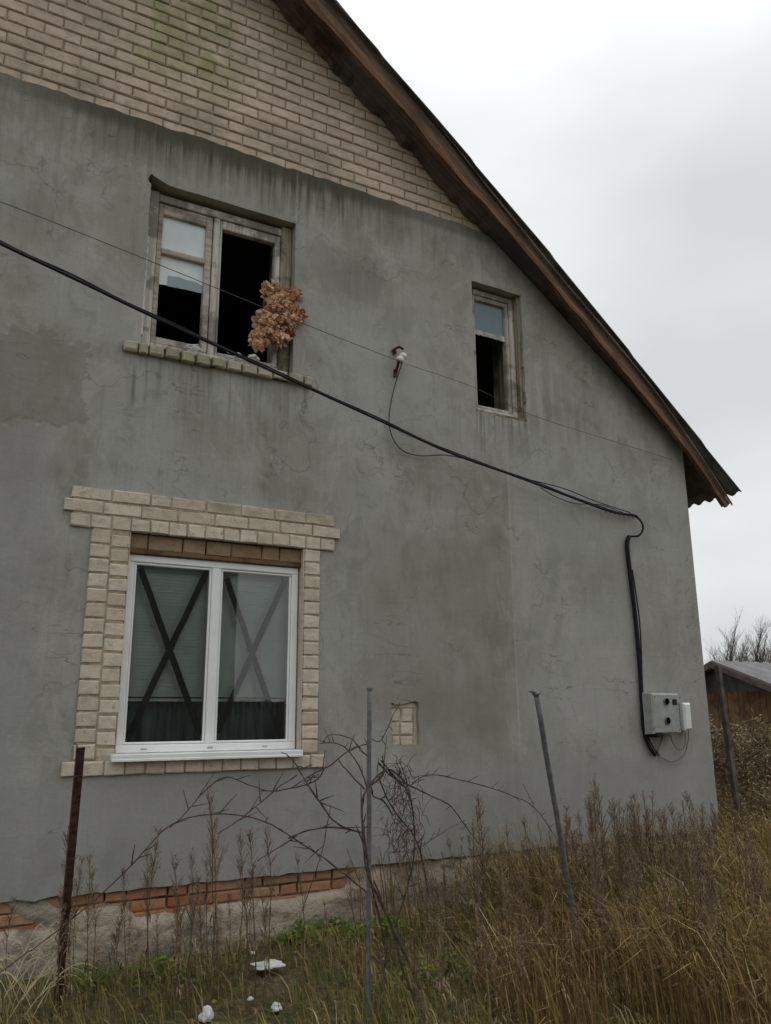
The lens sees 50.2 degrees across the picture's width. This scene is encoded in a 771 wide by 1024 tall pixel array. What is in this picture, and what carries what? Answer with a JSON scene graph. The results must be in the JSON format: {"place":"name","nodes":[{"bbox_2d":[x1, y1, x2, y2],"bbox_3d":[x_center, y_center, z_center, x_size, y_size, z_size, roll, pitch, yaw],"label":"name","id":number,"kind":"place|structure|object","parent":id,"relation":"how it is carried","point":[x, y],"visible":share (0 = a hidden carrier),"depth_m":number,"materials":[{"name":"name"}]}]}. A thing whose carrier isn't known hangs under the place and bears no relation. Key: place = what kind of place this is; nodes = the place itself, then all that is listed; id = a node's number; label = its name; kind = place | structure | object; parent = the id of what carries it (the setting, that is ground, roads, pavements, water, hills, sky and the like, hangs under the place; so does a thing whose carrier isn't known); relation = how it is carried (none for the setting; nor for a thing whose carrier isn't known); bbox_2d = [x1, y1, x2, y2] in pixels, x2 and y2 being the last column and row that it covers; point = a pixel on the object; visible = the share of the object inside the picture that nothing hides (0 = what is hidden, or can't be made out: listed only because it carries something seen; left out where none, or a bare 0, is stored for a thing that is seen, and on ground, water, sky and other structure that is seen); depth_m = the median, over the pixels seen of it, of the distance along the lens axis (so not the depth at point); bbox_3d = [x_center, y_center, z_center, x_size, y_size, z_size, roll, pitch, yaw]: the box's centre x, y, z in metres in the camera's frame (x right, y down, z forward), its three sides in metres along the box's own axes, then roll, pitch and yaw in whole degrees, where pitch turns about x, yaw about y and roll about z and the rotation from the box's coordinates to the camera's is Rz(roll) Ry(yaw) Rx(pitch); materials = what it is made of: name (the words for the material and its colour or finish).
{"place":"outdoors","nodes":[
{"label":"outdoors","id":0,"kind":"place"},
{"bbox_2d":[0,799,770,1023],"bbox_3d":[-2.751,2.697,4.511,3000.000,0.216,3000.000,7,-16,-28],"label":"ground","id":1,"kind":"structure","parent":0,"point":[286,975],"depth_m":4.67,"materials":[{"name":"plant"}]},
{"bbox_2d":[0,896,16,1013],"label":"dry weed","id":2,"kind":"object","parent":1,"relation":"on","point":[10,918],"visible":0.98,"depth_m":4.44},
{"bbox_2d":[0,920,95,1018],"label":"straw tuft","id":3,"kind":"object","parent":1,"relation":"on","point":[34,982],"visible":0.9,"depth_m":4.24,"materials":[{"name":"beige plant"}]},
{"bbox_2d":[49,888,69,1023],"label":"dry weed","id":4,"kind":"object","parent":1,"relation":"on","point":[57,939],"visible":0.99,"depth_m":4.13,"materials":[{"name":"plant"}]},
{"bbox_2d":[49,826,81,1023],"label":"dry weed","id":5,"kind":"object","parent":1,"relation":"on","point":[66,838],"visible":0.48,"depth_m":4.27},
{"bbox_2d":[52,744,84,1015],"bbox_3d":[-1.651,2.057,4.260,0.048,1.666,0.854,5,-15,-20],"label":"steel post","id":6,"kind":"object","parent":1,"relation":"on","point":[74,819],"visible":0.88,"depth_m":4.18,"materials":[{"name":"brown metal"}]},
{"bbox_2d":[62,875,78,1023],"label":"dry weed","id":7,"kind":"object","parent":1,"relation":"on","point":[68,942],"visible":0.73,"depth_m":4.25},
{"bbox_2d":[65,855,84,1023],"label":"dry weed","id":8,"kind":"object","parent":1,"relation":"on","point":[78,887],"visible":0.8,"depth_m":4.43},
{"bbox_2d":[78,850,98,1022],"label":"dry weed","id":9,"kind":"object","parent":1,"relation":"on","point":[88,911],"visible":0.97,"depth_m":4.32,"materials":[{"name":"plant"}]},
{"bbox_2d":[88,862,106,1007],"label":"dry weed","id":10,"kind":"object","parent":1,"relation":"on","point":[96,918],"visible":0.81,"depth_m":4.56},
{"bbox_2d":[106,895,127,1023],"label":"dry weed","id":11,"kind":"object","parent":1,"relation":"on","point":[118,934],"visible":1,"depth_m":4.22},
{"bbox_2d":[118,865,134,1010],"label":"dry weed","id":12,"kind":"object","parent":1,"relation":"on","point":[122,868],"visible":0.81,"depth_m":4.53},
{"bbox_2d":[136,847,157,1011],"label":"dry weed","id":13,"kind":"object","parent":1,"relation":"on","point":[149,984],"visible":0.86,"depth_m":4.56,"materials":[{"name":"plant"}]},
{"bbox_2d":[137,826,162,1011],"bbox_3d":[-1.309,2.236,4.532,0.125,0.971,0.123,7,-12,-28],"label":"dry weed","id":14,"kind":"object","parent":1,"relation":"on","point":[152,871],"visible":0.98,"depth_m":4.55,"materials":[{"name":"plant"}]},
{"bbox_2d":[150,909,163,999],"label":"dry weed","id":15,"kind":"object","parent":1,"relation":"on","point":[158,976],"visible":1,"depth_m":4.59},
{"bbox_2d":[168,884,184,1023],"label":"dry weed","id":16,"kind":"object","parent":1,"relation":"on","point":[177,924],"visible":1,"depth_m":4.30,"materials":[{"name":"plant"}]},
{"bbox_2d":[170,879,188,1018],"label":"dry weed","id":17,"kind":"object","parent":1,"relation":"on","point":[178,955],"visible":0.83,"depth_m":4.43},
{"bbox_2d":[169,850,193,1008],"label":"dry weed","id":18,"kind":"object","parent":1,"relation":"on","point":[174,869],"visible":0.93,"depth_m":4.47,"materials":[{"name":"plant"}]},
{"bbox_2d":[182,874,202,1018],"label":"dry weed","id":19,"kind":"object","parent":1,"relation":"on","point":[194,902],"visible":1,"depth_m":4.46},
{"bbox_2d":[184,848,200,992],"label":"dry weed","id":20,"kind":"object","parent":1,"relation":"on","point":[192,879],"visible":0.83,"depth_m":4.74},
{"bbox_2d":[194,878,207,998],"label":"dry weed","id":21,"kind":"object","parent":1,"relation":"on","point":[200,933],"visible":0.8,"depth_m":4.56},
{"bbox_2d":[198,1005,213,1022],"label":"foam piece","id":22,"kind":"object","parent":1,"relation":"on","point":[208,1008],"visible":0.88,"depth_m":4.36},
{"bbox_2d":[200,859,212,979],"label":"dry weed","id":23,"kind":"object","parent":1,"relation":"on","point":[207,886],"visible":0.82,"depth_m":4.93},
{"bbox_2d":[201,801,223,975],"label":"dry weed","id":24,"kind":"object","parent":1,"relation":"on","point":[212,808],"visible":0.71,"depth_m":4.93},
{"bbox_2d":[204,780,229,1005],"bbox_3d":[-0.944,2.117,4.551,0.142,1.232,0.143,-12,-18,40],"label":"dry weed","id":25,"kind":"object","parent":1,"relation":"on","point":[215,904],"visible":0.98,"depth_m":4.58,"materials":[{"name":"plant"}]},
{"bbox_2d":[232,828,249,993],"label":"dry weed","id":26,"kind":"object","parent":1,"relation":"on","point":[241,860],"visible":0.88,"depth_m":4.81,"materials":[{"name":"plant"}]},
{"bbox_2d":[235,856,256,1010],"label":"dry weed","id":27,"kind":"object","parent":1,"relation":"on","point":[246,913],"visible":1,"depth_m":4.59,"materials":[{"name":"plant"}]},
{"bbox_2d":[244,828,264,1000],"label":"dry weed","id":28,"kind":"object","parent":1,"relation":"on","point":[252,917],"visible":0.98,"depth_m":4.64,"materials":[{"name":"plant"}]},
{"bbox_2d":[258,887,276,1013],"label":"dry weed","id":29,"kind":"object","parent":1,"relation":"on","point":[265,925],"visible":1,"depth_m":4.48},
{"bbox_2d":[250,959,285,970],"bbox_3d":[-0.711,2.735,4.981,0.209,0.034,0.124,7,-16,-28],"label":"foam piece","id":30,"kind":"object","parent":1,"relation":"on","point":[274,963],"visible":0.82,"depth_m":4.95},
{"bbox_2d":[259,826,282,980],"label":"dry weed","id":31,"kind":"object","parent":1,"relation":"on","point":[272,887],"visible":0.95,"depth_m":4.99,"materials":[{"name":"plant"}]},
{"bbox_2d":[0,703,555,999],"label":"bare vine","id":32,"kind":"object","parent":1,"relation":"on","point":[363,838],"visible":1,"depth_m":4.63,"materials":[{"name":"brown plant"}]},
{"bbox_2d":[294,850,309,981],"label":"dry weed","id":33,"kind":"object","parent":1,"relation":"on","point":[301,879],"visible":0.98,"depth_m":4.96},
{"bbox_2d":[2,905,663,1008],"bbox_3d":[1.253,2.913,5.732,7.074,0.262,1.695,7,-16,-28],"label":"green ground cover","id":34,"kind":"object","parent":1,"relation":"on","point":[333,920],"visible":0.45,"depth_m":4.99,"materials":[{"name":"green plant"}]},
{"bbox_2d":[343,862,359,979],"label":"dry weed","id":35,"kind":"object","parent":1,"relation":"on","point":[351,893],"visible":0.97,"depth_m":4.96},
{"bbox_2d":[365,688,372,1022],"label":"steel post","id":36,"kind":"object","parent":1,"relation":"on","point":[368,884],"visible":0.94,"depth_m":4.55,"materials":[{"name":"metal"}]},
{"bbox_2d":[0,0,741,980],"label":"house","id":37,"kind":"structure","parent":1,"relation":"on","point":[218,562],"depth_m":6.51,"materials":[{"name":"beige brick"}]},
{"bbox_2d":[110,554,302,762],"bbox_3d":[-1.264,0.996,5.911,1.330,1.550,0.367,7,-16,-28],"label":"window","id":38,"kind":"structure","parent":37,"relation":"in","point":[208,672],"depth_m":5.91,"materials":[{"name":"white plastic"}]},
{"bbox_2d":[141,190,291,373],"bbox_3d":[-1.364,-1.848,6.657,1.205,1.470,0.353,7,-16,-28],"label":"window","id":39,"kind":"structure","parent":37,"relation":"in","point":[184,237],"depth_m":6.54,"materials":[{"name":"grey wood"}]},
{"bbox_2d":[248,279,307,352],"bbox_3d":[-0.865,-1.560,6.659,0.502,0.647,0.274,7,-16,-28],"label":"ragged clump","id":40,"kind":"object","parent":37,"relation":"attached to","point":[267,323],"visible":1,"depth_m":6.60,"materials":[{"name":"dry leaves"}]},
{"bbox_2d":[0,240,637,518],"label":"overhead cable","id":41,"kind":"object","parent":37,"relation":"attached to","point":[114,297],"visible":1,"depth_m":5.85,"materials":[{"name":"rubber"}]},
{"bbox_2d":[0,201,671,459],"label":"thin wire","id":42,"kind":"object","parent":37,"relation":"attached to","point":[283,315],"visible":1,"depth_m":6.18,"materials":[{"name":"metal"}]},
{"bbox_2d":[391,345,406,376],"bbox_3d":[0.113,-1.299,7.083,0.157,0.266,0.094,-13,-19,41],"label":"insulator","id":43,"kind":"object","parent":37,"relation":"attached to","point":[402,357],"visible":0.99,"depth_m":7.06,"materials":[{"name":"white ceramic"}]},
{"bbox_2d":[388,362,461,458],"bbox_3d":[0.329,-0.859,7.070,0.651,0.808,0.131,5,-15,-21],"label":"drop wire","id":44,"kind":"object","parent":43,"relation":"hanging from","point":[390,429],"visible":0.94,"depth_m":7.00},
{"bbox_2d":[472,289,525,418],"bbox_3d":[1.038,-1.291,7.957,0.783,1.850,0.476,7,-16,-28],"label":"window","id":45,"kind":"structure","parent":37,"relation":"in","point":[497,318],"depth_m":7.94,"materials":[{"name":"grey wood"}]},
{"bbox_2d":[625,516,658,756],"bbox_3d":[2.423,1.130,7.798,0.221,2.279,0.067,4,-15,-16],"label":"downlead cable","id":46,"kind":"object","parent":37,"relation":"attached to","point":[633,593],"visible":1,"depth_m":7.77,"materials":[{"name":"rubber"}]},
{"bbox_2d":[639,693,680,736],"bbox_3d":[2.558,1.879,7.628,0.376,0.397,0.158,7,-16,-28],"label":"meter box","id":47,"kind":"object","parent":37,"relation":"attached to","point":[661,714],"visible":1,"depth_m":7.55,"materials":[{"name":"grey metal"}]},
{"bbox_2d":[678,702,691,730],"bbox_3d":[2.828,1.937,7.797,0.110,0.260,0.106,7,-16,-28],"label":"switch box","id":48,"kind":"object","parent":37,"relation":"attached to","point":[685,717],"visible":0.81,"depth_m":7.75,"materials":[{"name":"white plastic"}]},
{"bbox_2d":[403,832,420,961],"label":"dry weed","id":49,"kind":"object","parent":1,"relation":"on","point":[410,866],"visible":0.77,"depth_m":5.20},
{"bbox_2d":[405,939,426,1023],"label":"dry weed","id":50,"kind":"object","parent":1,"relation":"on","point":[414,975],"visible":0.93,"depth_m":4.04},
{"bbox_2d":[413,951,431,1023],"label":"dry weed","id":51,"kind":"object","parent":1,"relation":"on","point":[427,998],"visible":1,"depth_m":3.69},
{"bbox_2d":[419,860,434,1017],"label":"dry weed","id":52,"kind":"object","parent":1,"relation":"on","point":[425,884],"visible":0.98,"depth_m":4.58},
{"bbox_2d":[422,899,445,1015],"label":"dry weed","id":53,"kind":"object","parent":1,"relation":"on","point":[431,942],"visible":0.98,"depth_m":4.55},
{"bbox_2d":[427,876,445,993],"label":"dry weed","id":54,"kind":"object","parent":1,"relation":"on","point":[430,887],"visible":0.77,"depth_m":4.78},
{"bbox_2d":[432,907,449,1023],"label":"dry weed","id":55,"kind":"object","parent":1,"relation":"on","point":[441,966],"visible":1,"depth_m":3.82,"materials":[{"name":"plant"}]},
{"bbox_2d":[430,878,456,989],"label":"dry weed","id":56,"kind":"object","parent":1,"relation":"on","point":[443,934],"visible":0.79,"depth_m":4.66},
{"bbox_2d":[437,863,454,1003],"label":"dry weed","id":57,"kind":"object","parent":1,"relation":"on","point":[444,891],"visible":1,"depth_m":4.74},
{"bbox_2d":[438,849,453,981],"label":"dry weed","id":58,"kind":"object","parent":1,"relation":"on","point":[446,902],"visible":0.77,"depth_m":5.07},
{"bbox_2d":[449,950,464,1023],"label":"dry weed","id":59,"kind":"object","parent":1,"relation":"on","point":[457,993],"visible":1,"depth_m":3.75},
{"bbox_2d":[463,947,475,1023],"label":"dry weed","id":60,"kind":"object","parent":1,"relation":"on","point":[470,959],"visible":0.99,"depth_m":3.80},
{"bbox_2d":[463,819,484,991],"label":"dry weed","id":61,"kind":"object","parent":1,"relation":"on","point":[474,877],"visible":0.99,"depth_m":4.91,"materials":[{"name":"plant"}]},
{"bbox_2d":[470,788,491,979],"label":"dry weed","id":62,"kind":"object","parent":1,"relation":"on","point":[482,840],"visible":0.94,"depth_m":5.11,"materials":[{"name":"plant"}]},
{"bbox_2d":[469,805,498,978],"bbox_3d":[0.630,2.379,5.188,0.167,1.037,0.132,7,-20,-28],"label":"dry weed","id":63,"kind":"object","parent":1,"relation":"on","point":[486,897],"visible":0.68,"depth_m":5.21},
{"bbox_2d":[475,899,494,1023],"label":"dry weed","id":64,"kind":"object","parent":1,"relation":"on","point":[479,914],"visible":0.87,"depth_m":4.22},
{"bbox_2d":[477,924,506,1023],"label":"dry weed","id":65,"kind":"object","parent":1,"relation":"on","point":[490,967],"visible":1,"depth_m":3.81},
{"bbox_2d":[492,857,507,1007],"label":"dry weed","id":66,"kind":"object","parent":1,"relation":"on","point":[501,903],"visible":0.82,"depth_m":4.62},
{"bbox_2d":[498,877,516,1023],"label":"dry weed","id":67,"kind":"object","parent":1,"relation":"on","point":[508,904],"visible":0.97,"depth_m":4.29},
{"bbox_2d":[503,823,518,931],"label":"dry weed","id":68,"kind":"object","parent":1,"relation":"on","point":[509,861],"visible":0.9,"depth_m":5.44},
{"bbox_2d":[512,873,528,1011],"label":"dry weed","id":69,"kind":"object","parent":1,"relation":"on","point":[521,907],"visible":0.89,"depth_m":4.51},
{"bbox_2d":[514,929,530,1023],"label":"dry weed","id":70,"kind":"object","parent":1,"relation":"on","point":[519,957],"visible":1,"depth_m":3.86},
{"bbox_2d":[522,869,536,969],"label":"dry weed","id":71,"kind":"object","parent":1,"relation":"on","point":[528,907],"visible":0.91,"depth_m":4.63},
{"bbox_2d":[541,902,554,1009],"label":"dry weed","id":72,"kind":"object","parent":1,"relation":"on","point":[547,929],"visible":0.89,"depth_m":4.29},
{"bbox_2d":[541,843,555,947],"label":"dry weed","id":73,"kind":"object","parent":1,"relation":"on","point":[547,871],"visible":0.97,"depth_m":5.34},
{"bbox_2d":[529,691,582,976],"bbox_3d":[1.089,2.130,4.997,0.058,2.025,0.813,-8,-16,29],"label":"steel post","id":74,"kind":"object","parent":1,"relation":"on","point":[536,694],"visible":0.86,"depth_m":4.97,"materials":[{"name":"metal"}]},
{"bbox_2d":[547,835,564,951],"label":"dry weed","id":75,"kind":"object","parent":1,"relation":"on","point":[555,876],"visible":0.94,"depth_m":5.35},
{"bbox_2d":[560,894,583,1014],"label":"dry weed","id":76,"kind":"object","parent":1,"relation":"on","point":[573,933],"visible":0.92,"depth_m":4.24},
{"bbox_2d":[567,826,587,928],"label":"dry weed","id":77,"kind":"object","parent":1,"relation":"on","point":[577,865],"visible":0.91,"depth_m":5.28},
{"bbox_2d":[582,793,603,920],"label":"dry weed","id":78,"kind":"object","parent":1,"relation":"on","point":[590,811],"visible":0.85,"depth_m":5.43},
{"bbox_2d":[588,835,604,993],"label":"dry weed","id":79,"kind":"object","parent":1,"relation":"on","point":[595,843],"visible":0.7,"depth_m":4.85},
{"bbox_2d":[588,832,607,979],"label":"dry weed","id":80,"kind":"object","parent":1,"relation":"on","point":[592,840],"visible":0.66,"depth_m":5.17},
{"bbox_2d":[589,773,610,929],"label":"dry weed","id":81,"kind":"object","parent":1,"relation":"on","point":[594,783],"visible":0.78,"depth_m":5.56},
{"bbox_2d":[587,844,615,1017],"bbox_3d":[1.212,2.336,4.614,0.114,0.887,0.094,2,-23,-3],"label":"dry weed","id":82,"kind":"object","parent":1,"relation":"on","point":[595,878],"visible":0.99,"depth_m":4.69,"materials":[{"name":"plant"}]},
{"bbox_2d":[593,786,620,924],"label":"dry weed","id":83,"kind":"object","parent":1,"relation":"on","point":[606,856],"visible":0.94,"depth_m":5.45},
{"bbox_2d":[620,825,643,945],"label":"dry weed","id":84,"kind":"object","parent":1,"relation":"on","point":[625,838],"visible":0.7,"depth_m":5.28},
{"bbox_2d":[623,889,650,1017],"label":"dry weed","id":85,"kind":"object","parent":1,"relation":"on","point":[635,937],"visible":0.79,"depth_m":4.50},
{"bbox_2d":[626,798,652,898],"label":"dry weed","id":86,"kind":"object","parent":1,"relation":"on","point":[631,804],"visible":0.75,"depth_m":5.96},
{"bbox_2d":[631,789,654,931],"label":"dry weed","id":87,"kind":"object","parent":1,"relation":"on","point":[641,849],"visible":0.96,"depth_m":5.64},
{"bbox_2d":[652,837,677,982],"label":"dry weed","id":88,"kind":"object","parent":1,"relation":"on","point":[662,874],"visible":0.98,"depth_m":4.53,"materials":[{"name":"plant"}]},
{"bbox_2d":[653,807,677,913],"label":"dry weed","id":89,"kind":"object","parent":1,"relation":"on","point":[666,843],"visible":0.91,"depth_m":5.61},
{"bbox_2d":[657,806,684,922],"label":"dry weed","id":90,"kind":"object","parent":1,"relation":"on","point":[665,819],"visible":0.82,"depth_m":5.63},
{"bbox_2d":[674,821,713,963],"bbox_3d":[1.911,2.397,5.076,0.122,0.942,0.153,-2,-17,-9],"label":"dry weed","id":91,"kind":"object","parent":1,"relation":"on","point":[683,853],"visible":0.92,"depth_m":5.15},
{"bbox_2d":[689,837,708,971],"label":"dry weed","id":92,"kind":"object","parent":1,"relation":"on","point":[699,850],"visible":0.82,"depth_m":4.94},
{"bbox_2d":[701,874,727,1013],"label":"dry weed","id":93,"kind":"object","parent":1,"relation":"on","point":[705,890],"visible":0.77,"depth_m":4.61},
{"bbox_2d":[701,857,730,1015],"bbox_3d":[1.813,2.325,4.504,0.106,0.824,0.110,4,-12,-28],"label":"dry weed","id":94,"kind":"object","parent":1,"relation":"on","point":[707,879],"visible":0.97,"depth_m":4.54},
{"bbox_2d":[705,607,751,661],"bbox_3d":[13.014,6.268,30.861,1.828,5.665,1.797,7,-16,-28],"label":"bare tree","id":95,"kind":"object","parent":1,"relation":"on","point":[731,656],"visible":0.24,"depth_m":31.09,"materials":[{"name":"brown plant"}]},
{"bbox_2d":[714,666,743,831],"bbox_3d":[3.653,2.693,8.693,0.145,2.113,0.069,-7,-16,25],"label":"steel post","id":96,"kind":"object","parent":1,"relation":"on","point":[727,734],"visible":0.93,"depth_m":8.77,"materials":[{"name":"grey galvanised steel"}]},
{"bbox_2d":[704,660,770,740],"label":"shed","id":97,"kind":"structure","parent":1,"relation":"on","point":[747,686],"depth_m":18.88,"materials":[{"name":"brown wood"}]},
{"bbox_2d":[710,723,770,784],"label":"dry shrub","id":98,"kind":"object","parent":1,"relation":"on","point":[750,740],"visible":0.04,"depth_m":10.96,"materials":[{"name":"plant"}]},
{"bbox_2d":[711,733,770,810],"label":"dry shrub","id":99,"kind":"object","parent":1,"relation":"on","point":[764,773],"visible":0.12,"depth_m":10.15,"materials":[{"name":"plant"}]},
{"bbox_2d":[711,742,770,804],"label":"dry shrub","id":100,"kind":"object","parent":1,"relation":"on","point":[727,776],"visible":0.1,"depth_m":10.03,"materials":[{"name":"plant"}]},
{"bbox_2d":[711,718,770,793],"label":"dry shrub","id":101,"kind":"object","parent":1,"relation":"on","point":[742,744],"visible":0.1,"depth_m":10.77,"materials":[{"name":"plant"}]},
{"bbox_2d":[713,708,770,782],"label":"dry shrub","id":102,"kind":"object","parent":1,"relation":"on","point":[751,735],"visible":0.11,"depth_m":11.39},
{"bbox_2d":[715,771,770,839],"bbox_3d":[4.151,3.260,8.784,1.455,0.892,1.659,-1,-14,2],"label":"dry shrub","id":103,"kind":"object","parent":1,"relation":"on","point":[765,795],"visible":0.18,"depth_m":8.86,"materials":[{"name":"plant"}]},
{"bbox_2d":[732,615,770,662],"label":"bare tree","id":104,"kind":"object","parent":1,"relation":"on","point":[756,655],"visible":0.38,"depth_m":31.12,"materials":[{"name":"brown plant"}]},
{"bbox_2d":[744,842,763,946],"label":"dry weed","id":105,"kind":"object","parent":1,"relation":"on","point":[758,892],"visible":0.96,"depth_m":4.83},
{"bbox_2d":[747,852,770,928],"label":"dry weed","id":106,"kind":"object","parent":1,"relation":"on","point":[759,878],"visible":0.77,"depth_m":4.90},
{"bbox_2d":[294,787,770,1023],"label":"brown grass","id":107,"kind":"structure","parent":0,"point":[747,990],"depth_m":4.41,"materials":[{"name":"plant"}]},
{"bbox_2d":[337,0,770,663],"label":"sky","id":108,"kind":"structure","parent":0,"point":[632,138],"materials":[{"name":"white"}]},
{"bbox_2d":[717,786,770,855],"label":"meadow grass","id":109,"kind":"structure","parent":0,"point":[723,810],"depth_m":8.50,"materials":[{"name":"plant"}]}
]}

